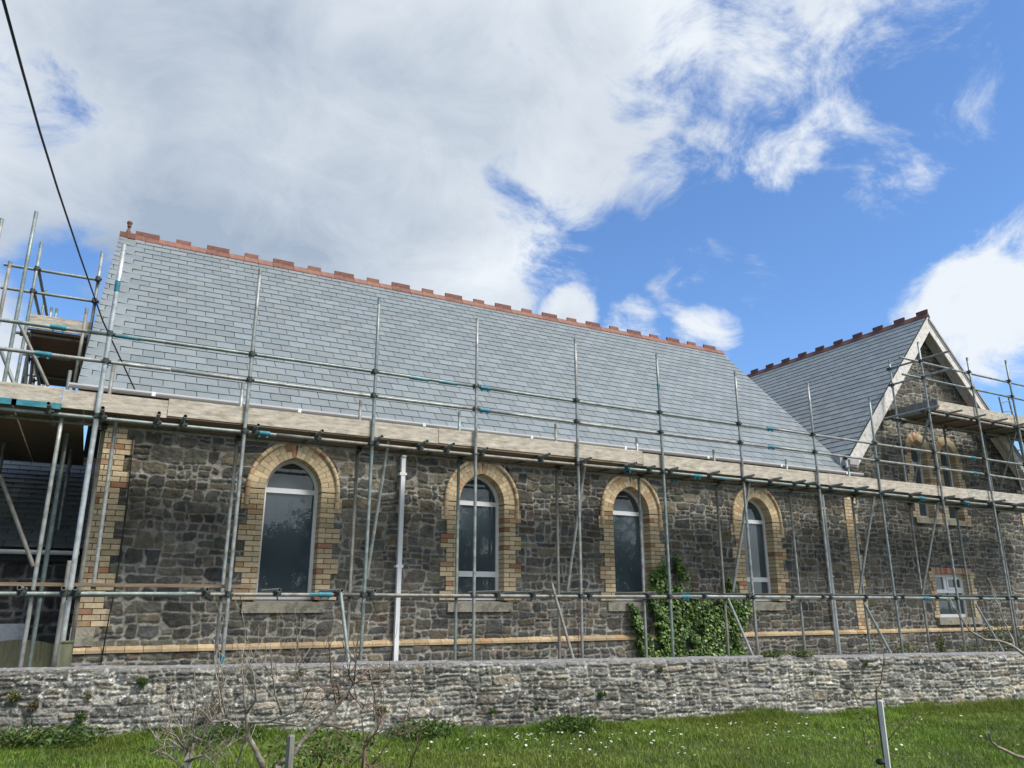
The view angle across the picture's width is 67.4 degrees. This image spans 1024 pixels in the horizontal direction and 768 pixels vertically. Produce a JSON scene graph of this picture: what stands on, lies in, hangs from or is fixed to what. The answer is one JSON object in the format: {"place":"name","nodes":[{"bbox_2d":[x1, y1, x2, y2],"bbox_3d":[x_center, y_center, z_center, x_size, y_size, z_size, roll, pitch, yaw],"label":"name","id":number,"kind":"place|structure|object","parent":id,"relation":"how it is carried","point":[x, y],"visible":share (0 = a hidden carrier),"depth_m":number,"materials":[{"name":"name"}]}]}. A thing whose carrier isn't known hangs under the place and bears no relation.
{"place":"outdoors","nodes":[
{"label":"outdoors","id":0,"kind":"place"},
{"bbox_2d":[0,0,1023,453],"label":"sky","id":1,"kind":"structure","parent":0,"point":[762,183],"materials":[{"name":"blue"}]},
{"bbox_2d":[0,693,1023,767],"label":"ground","id":2,"kind":"structure","parent":0,"point":[481,726],"depth_m":7.51,"materials":[{"name":"green plant"}]},
{"bbox_2d":[0,640,53,667],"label":"garden gate","id":3,"kind":"structure","parent":2,"relation":"on","point":[13,654],"depth_m":9.89,"materials":[{"name":"wood"}]},
{"bbox_2d":[0,724,56,750],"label":"weed clump","id":4,"kind":"object","parent":2,"relation":"on","point":[14,735],"visible":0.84,"depth_m":7.40,"materials":[{"name":"green plant"}]},
{"bbox_2d":[0,457,96,661],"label":"outbuilding","id":5,"kind":"structure","parent":2,"relation":"on","point":[26,482],"depth_m":11.13,"materials":[{"name":"stone"}]},
{"bbox_2d":[0,211,103,656],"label":"scaffold","id":6,"kind":"object","parent":2,"relation":"on","point":[55,371],"visible":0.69,"depth_m":12.14,"materials":[{"name":"grey metal"}]},
{"bbox_2d":[17,722,110,748],"bbox_3d":[-4.388,3.465,7.547,0.813,0.261,0.610,8,-18,-27],"label":"weed clump","id":7,"kind":"object","parent":2,"relation":"on","point":[62,736],"visible":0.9,"depth_m":7.48,"materials":[{"name":"green plant"}]},
{"bbox_2d":[57,641,73,666],"bbox_3d":[-4.851,3.242,8.251,0.130,0.915,0.120,8,-18,-27],"label":"wooden post","id":8,"kind":"object","parent":2,"relation":"on","point":[65,654],"visible":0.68,"depth_m":8.30,"materials":[{"name":"wood"}]},
{"bbox_2d":[141,672,255,767],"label":"bare shrub","id":9,"kind":"object","parent":2,"relation":"on","point":[187,762],"visible":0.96,"depth_m":5.49,"materials":[{"name":"grey plant"}]},
{"bbox_2d":[180,721,261,745],"bbox_3d":[-2.970,3.587,7.856,0.828,0.245,0.593,8,-18,-27],"label":"weed clump","id":10,"kind":"object","parent":2,"relation":"on","point":[224,733],"visible":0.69,"depth_m":7.76,"materials":[{"name":"green plant"}]},
{"bbox_2d":[172,594,345,767],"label":"bare tree","id":11,"kind":"object","parent":2,"relation":"on","point":[255,749],"visible":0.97,"depth_m":5.29,"materials":[{"name":"grey plant"}]},
{"bbox_2d":[285,734,294,767],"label":"stake","id":12,"kind":"object","parent":2,"relation":"on","point":[290,745],"visible":1,"depth_m":4.86,"materials":[{"name":"grey wood"}]},
{"bbox_2d":[261,727,377,767],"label":"bush","id":13,"kind":"object","parent":2,"relation":"on","point":[316,753],"visible":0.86,"depth_m":6.12,"materials":[{"name":"green plant"}]},
{"bbox_2d":[268,617,412,767],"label":"bare tree","id":14,"kind":"object","parent":2,"relation":"on","point":[281,763],"visible":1,"depth_m":5.11,"materials":[{"name":"grey plant"}]},
{"bbox_2d":[329,658,451,767],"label":"bare shrub","id":15,"kind":"object","parent":2,"relation":"on","point":[364,753],"visible":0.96,"depth_m":5.60,"materials":[{"name":"brown plant"}]},
{"bbox_2d":[387,717,461,742],"bbox_3d":[-0.935,3.743,8.308,0.830,0.246,0.580,8,-18,-27],"label":"weed clump","id":16,"kind":"object","parent":2,"relation":"on","point":[434,726],"visible":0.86,"depth_m":8.24,"materials":[{"name":"green plant"}]},
{"bbox_2d":[0,651,1023,740],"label":"boundary wall","id":17,"kind":"structure","parent":2,"relation":"on","point":[473,692],"depth_m":8.80,"materials":[{"name":"stone"}]},
{"bbox_2d":[6,689,22,702],"bbox_3d":[-4.960,3.111,7.657,0.144,0.129,0.114,8,-18,-27],"label":"wall fern","id":18,"kind":"object","parent":17,"relation":"attached to","point":[15,696],"depth_m":7.65,"materials":[{"name":"green plant"}]},
{"bbox_2d":[27,700,38,710],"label":"wall fern","id":19,"kind":"object","parent":17,"relation":"attached to","point":[33,706],"depth_m":7.67,"materials":[{"name":"green plant"}]},
{"bbox_2d":[73,711,87,723],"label":"wall fern","id":20,"kind":"object","parent":17,"relation":"attached to","point":[79,718],"depth_m":7.73,"materials":[{"name":"green plant"}]},
{"bbox_2d":[85,691,90,699],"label":"wall fern","id":21,"kind":"object","parent":17,"relation":"attached to","point":[87,695],"depth_m":7.80,"materials":[{"name":"green plant"}]},
{"bbox_2d":[135,676,148,685],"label":"wall fern","id":22,"kind":"object","parent":17,"relation":"attached to","point":[142,681],"depth_m":7.93,"materials":[{"name":"green plant"}]},
{"bbox_2d":[203,702,219,714],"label":"wall fern","id":23,"kind":"object","parent":17,"relation":"attached to","point":[210,704],"depth_m":8.02,"materials":[{"name":"green plant"}]},
{"bbox_2d":[377,706,385,716],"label":"wall fern","id":24,"kind":"object","parent":17,"relation":"attached to","point":[381,710],"depth_m":8.39,"materials":[{"name":"green plant"}]},
{"bbox_2d":[596,691,606,696],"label":"wall fern","id":25,"kind":"object","parent":17,"relation":"attached to","point":[601,694],"depth_m":8.96,"materials":[{"name":"green plant"}]},
{"bbox_2d":[759,650,786,657],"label":"wall top weed","id":26,"kind":"object","parent":17,"relation":"on","point":[772,654],"depth_m":9.68,"materials":[{"name":"green plant"}]},
{"bbox_2d":[788,650,816,657],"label":"wall top weed","id":27,"kind":"object","parent":17,"relation":"on","point":[803,653],"depth_m":9.77,"materials":[{"name":"green plant"}]},
{"bbox_2d":[68,221,1023,666],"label":"church","id":28,"kind":"structure","parent":2,"relation":"on","point":[294,519],"depth_m":13.89,"materials":[{"name":"stone"}]},
{"bbox_2d":[1,0,135,389],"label":"overhead cable","id":29,"kind":"object","parent":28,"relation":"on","point":[27,87],"visible":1,"depth_m":6.16,"materials":[{"name":"black rubber"}]},
{"bbox_2d":[100,435,133,664],"bbox_3d":[-5.262,2.374,10.213,0.048,3.466,0.095,-1,-16,5],"label":"wall cable","id":30,"kind":"object","parent":28,"relation":"attached to","point":[120,550],"depth_m":10.30,"materials":[{"name":"black rubber"}]},
{"bbox_2d":[231,444,341,612],"bbox_3d":[-3.344,2.105,11.553,1.490,2.560,0.299,8,-18,-27],"label":"window","id":31,"kind":"structure","parent":28,"relation":"in","point":[285,548],"depth_m":11.57,"materials":[{"name":"brick"}]},
{"bbox_2d":[439,462,520,611],"bbox_3d":[-0.555,2.517,12.990,1.490,2.560,0.299,8,-18,-27],"label":"window","id":32,"kind":"structure","parent":28,"relation":"in","point":[497,542],"depth_m":13.04,"materials":[{"name":"brick"}]},
{"bbox_2d":[578,602,579,656],"bbox_3d":[1.151,4.182,13.277,0.018,1.024,0.015,8,-18,-27],"label":"rusty rod","id":33,"kind":"object","parent":28,"relation":"attached to","point":[578,627],"visible":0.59,"depth_m":13.27,"materials":[{"name":"metal"}]},
{"bbox_2d":[598,476,666,610],"bbox_3d":[2.195,2.924,14.408,1.490,2.560,0.299,8,-18,-27],"label":"window","id":34,"kind":"structure","parent":28,"relation":"in","point":[618,518],"depth_m":14.47,"materials":[{"name":"brick"}]},
{"bbox_2d":[627,553,759,657],"bbox_3d":[3.489,4.345,14.452,3.137,2.275,0.270,8,-18,-27],"label":"ivy","id":35,"kind":"object","parent":28,"relation":"attached to","point":[684,624],"visible":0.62,"depth_m":14.30,"materials":[{"name":"green plant"}]},
{"bbox_2d":[730,488,790,609],"bbox_3d":[5.033,3.343,15.870,1.490,2.560,0.299,8,-18,-27],"label":"window","id":36,"kind":"structure","parent":28,"relation":"in","point":[767,553],"depth_m":15.95,"materials":[{"name":"brick"}]},
{"bbox_2d":[904,432,942,524],"bbox_3d":[10.027,2.309,18.937,1.100,2.257,0.270,8,-18,-27],"label":"window","id":37,"kind":"structure","parent":28,"relation":"in","point":[922,513],"depth_m":19.02,"materials":[{"name":"brick"}]},
{"bbox_2d":[934,437,971,526],"bbox_3d":[11.050,2.460,19.464,1.100,2.257,0.270,8,-18,-27],"label":"window","id":38,"kind":"structure","parent":28,"relation":"in","point":[958,482],"depth_m":19.57,"materials":[{"name":"brick"}]},
{"bbox_2d":[928,567,982,624],"bbox_3d":[10.552,5.089,18.443,1.760,1.300,0.308,8,-18,-27],"label":"window","id":39,"kind":"structure","parent":28,"relation":"in","point":[942,580],"depth_m":18.55,"materials":[{"name":"brick"}]},
{"bbox_2d":[537,712,604,734],"bbox_3d":[0.674,3.834,8.673,0.859,0.254,0.628,8,-18,-27],"label":"weed clump","id":40,"kind":"object","parent":2,"relation":"on","point":[560,721],"visible":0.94,"depth_m":8.56,"materials":[{"name":"green plant"}]},
{"bbox_2d":[878,700,890,767],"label":"stake","id":41,"kind":"object","parent":2,"relation":"on","point":[884,734],"visible":1,"depth_m":5.92,"materials":[{"name":"silver metal"}]},
{"bbox_2d":[852,648,930,767],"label":"sapling","id":42,"kind":"object","parent":2,"relation":"on","point":[877,714],"visible":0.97,"depth_m":6.06,"materials":[{"name":"brown plant"}]},
{"bbox_2d":[876,758,884,764],"bbox_3d":[2.885,2.953,6.005,0.075,0.055,0.076,8,-18,-27],"label":"tree tie","id":43,"kind":"object","parent":42,"relation":"attached to","point":[881,761],"visible":0.81,"depth_m":5.99,"materials":[{"name":"black rubber"}]},
{"bbox_2d":[948,578,1023,758],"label":"bare tree","id":44,"kind":"object","parent":2,"relation":"on","point":[989,732],"visible":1,"depth_m":4.70,"materials":[{"name":"brown plant"}]},
{"bbox_2d":[935,631,945,652],"bbox_3d":[9.398,5.785,16.806,0.243,0.742,0.223,-2,-16,8],"label":"bush","id":45,"kind":"object","parent":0,"point":[940,644],"visible":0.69,"depth_m":16.81,"materials":[{"name":"green plant"}]},
{"label":"path","id":46,"kind":"structure","parent":0,"visible":0},
{"bbox_2d":[0,244,1023,667],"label":"scaffold","id":47,"kind":"object","parent":46,"relation":"on","point":[38,422],"visible":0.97,"depth_m":11.27,"materials":[{"name":"metal"}]},
{"bbox_2d":[998,395,1023,494],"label":"ladder","id":48,"kind":"object","parent":47,"relation":"on","point":[1018,440],"visible":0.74,"depth_m":19.69,"materials":[{"name":"silver metal"}]},
{"bbox_2d":[892,641,922,652],"bbox_3d":[8.202,5.636,15.944,0.750,0.577,0.536,8,-18,-27],"label":"bush","id":49,"kind":"object","parent":46,"relation":"on","point":[906,648],"visible":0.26,"depth_m":15.95,"materials":[{"name":"green plant"}]},
{"bbox_2d":[883,342,1023,652],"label":"scaffold","id":50,"kind":"object","parent":46,"relation":"on","point":[944,416],"visible":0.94,"depth_m":18.10,"materials":[{"name":"grey metal"}]},
{"bbox_2d":[956,645,977,651],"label":"bush","id":51,"kind":"object","parent":46,"relation":"on","point":[968,648],"visible":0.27,"depth_m":16.98,"materials":[{"name":"green plant"}]},
{"bbox_2d":[978,620,1023,651],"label":"bush","id":52,"kind":"object","parent":46,"relation":"on","point":[1005,640],"visible":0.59,"depth_m":17.40,"materials":[{"name":"green plant"}]}
]}

